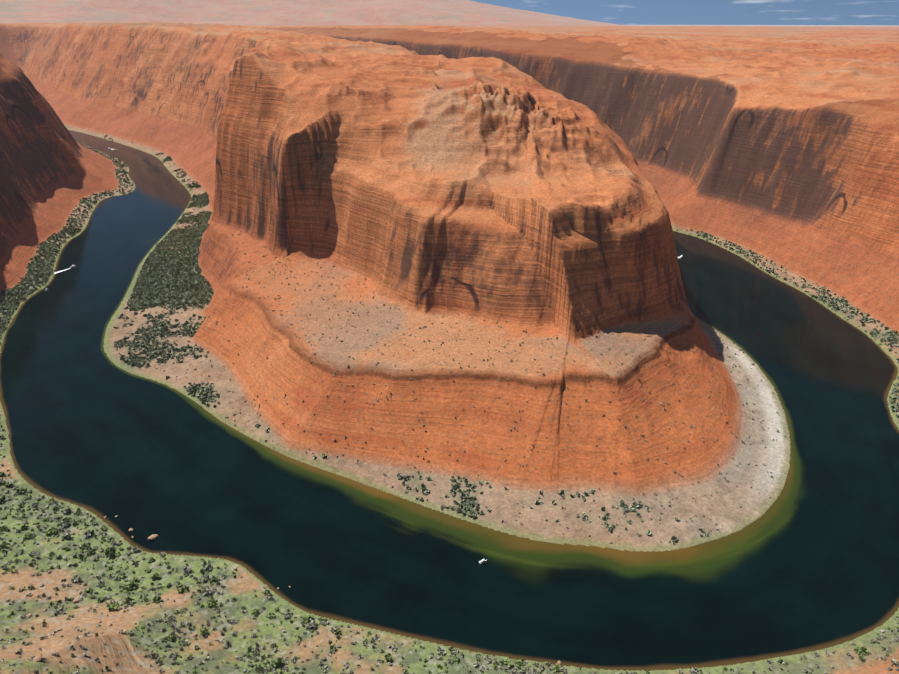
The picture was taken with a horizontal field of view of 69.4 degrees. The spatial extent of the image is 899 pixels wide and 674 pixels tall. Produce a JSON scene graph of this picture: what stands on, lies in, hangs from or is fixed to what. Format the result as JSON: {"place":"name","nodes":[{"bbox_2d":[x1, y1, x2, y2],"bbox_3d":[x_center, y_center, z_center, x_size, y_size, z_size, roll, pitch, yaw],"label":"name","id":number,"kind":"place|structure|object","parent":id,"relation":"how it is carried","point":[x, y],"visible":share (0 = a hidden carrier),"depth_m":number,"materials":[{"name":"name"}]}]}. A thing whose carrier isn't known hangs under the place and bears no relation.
{"place":"outdoors","nodes":[
{"label":"outdoors","id":0,"kind":"place"},
{"bbox_2d":[0,0,898,673],"bbox_3d":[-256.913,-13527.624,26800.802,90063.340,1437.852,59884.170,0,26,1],"label":"canyon terrain","id":1,"kind":"structure","parent":0,"point":[516,174],"depth_m":667.42,"materials":[{"name":"stone"}]},
{"bbox_2d":[32,655,41,661],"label":"boulder","id":2,"kind":"object","parent":1,"relation":"on","point":[38,658],"visible":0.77,"depth_m":278.15,"materials":[{"name":"beige stone"}]},
{"bbox_2d":[63,123,779,540],"bbox_3d":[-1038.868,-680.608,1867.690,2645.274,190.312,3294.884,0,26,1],"label":"tamarisk","id":3,"kind":"object","parent":1,"relation":"on","point":[171,275],"visible":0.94,"depth_m":771.30,"materials":[{"name":"green plant"}]},
{"bbox_2d":[0,415,898,673],"bbox_3d":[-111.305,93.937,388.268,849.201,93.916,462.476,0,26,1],"label":"shrubs","id":4,"kind":"object","parent":1,"relation":"on","point":[256,652],"visible":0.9,"depth_m":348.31,"materials":[{"name":"green plant"}]},
{"bbox_2d":[0,142,898,420],"bbox_3d":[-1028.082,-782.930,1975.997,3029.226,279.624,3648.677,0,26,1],"label":"tamarisk","id":5,"kind":"object","parent":1,"relation":"on","point":[42,270],"visible":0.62,"depth_m":844.63,"materials":[{"name":"green plant"}]},
{"bbox_2d":[117,225,785,543],"bbox_3d":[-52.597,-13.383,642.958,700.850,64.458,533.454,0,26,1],"label":"desert shrubs","id":6,"kind":"object","parent":1,"relation":"on","point":[655,493],"visible":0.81,"depth_m":532.47,"materials":[{"name":"green plant"}]},
{"bbox_2d":[0,130,898,670],"bbox_3d":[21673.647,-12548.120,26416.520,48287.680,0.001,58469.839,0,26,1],"label":"river water","id":7,"kind":"structure","parent":0,"point":[808,560],"depth_m":445.06,"materials":[{"name":"teal liquid"}]},
{"bbox_2d":[148,534,158,539],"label":"river boulder","id":8,"kind":"object","parent":7,"relation":"in","point":[153,536],"visible":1,"depth_m":419.73,"materials":[{"name":"beige stone"}]},
{"bbox_2d":[470,0,898,24],"label":"sky","id":9,"kind":"structure","parent":0,"point":[622,12],"materials":[{"name":"blue"}]}
]}

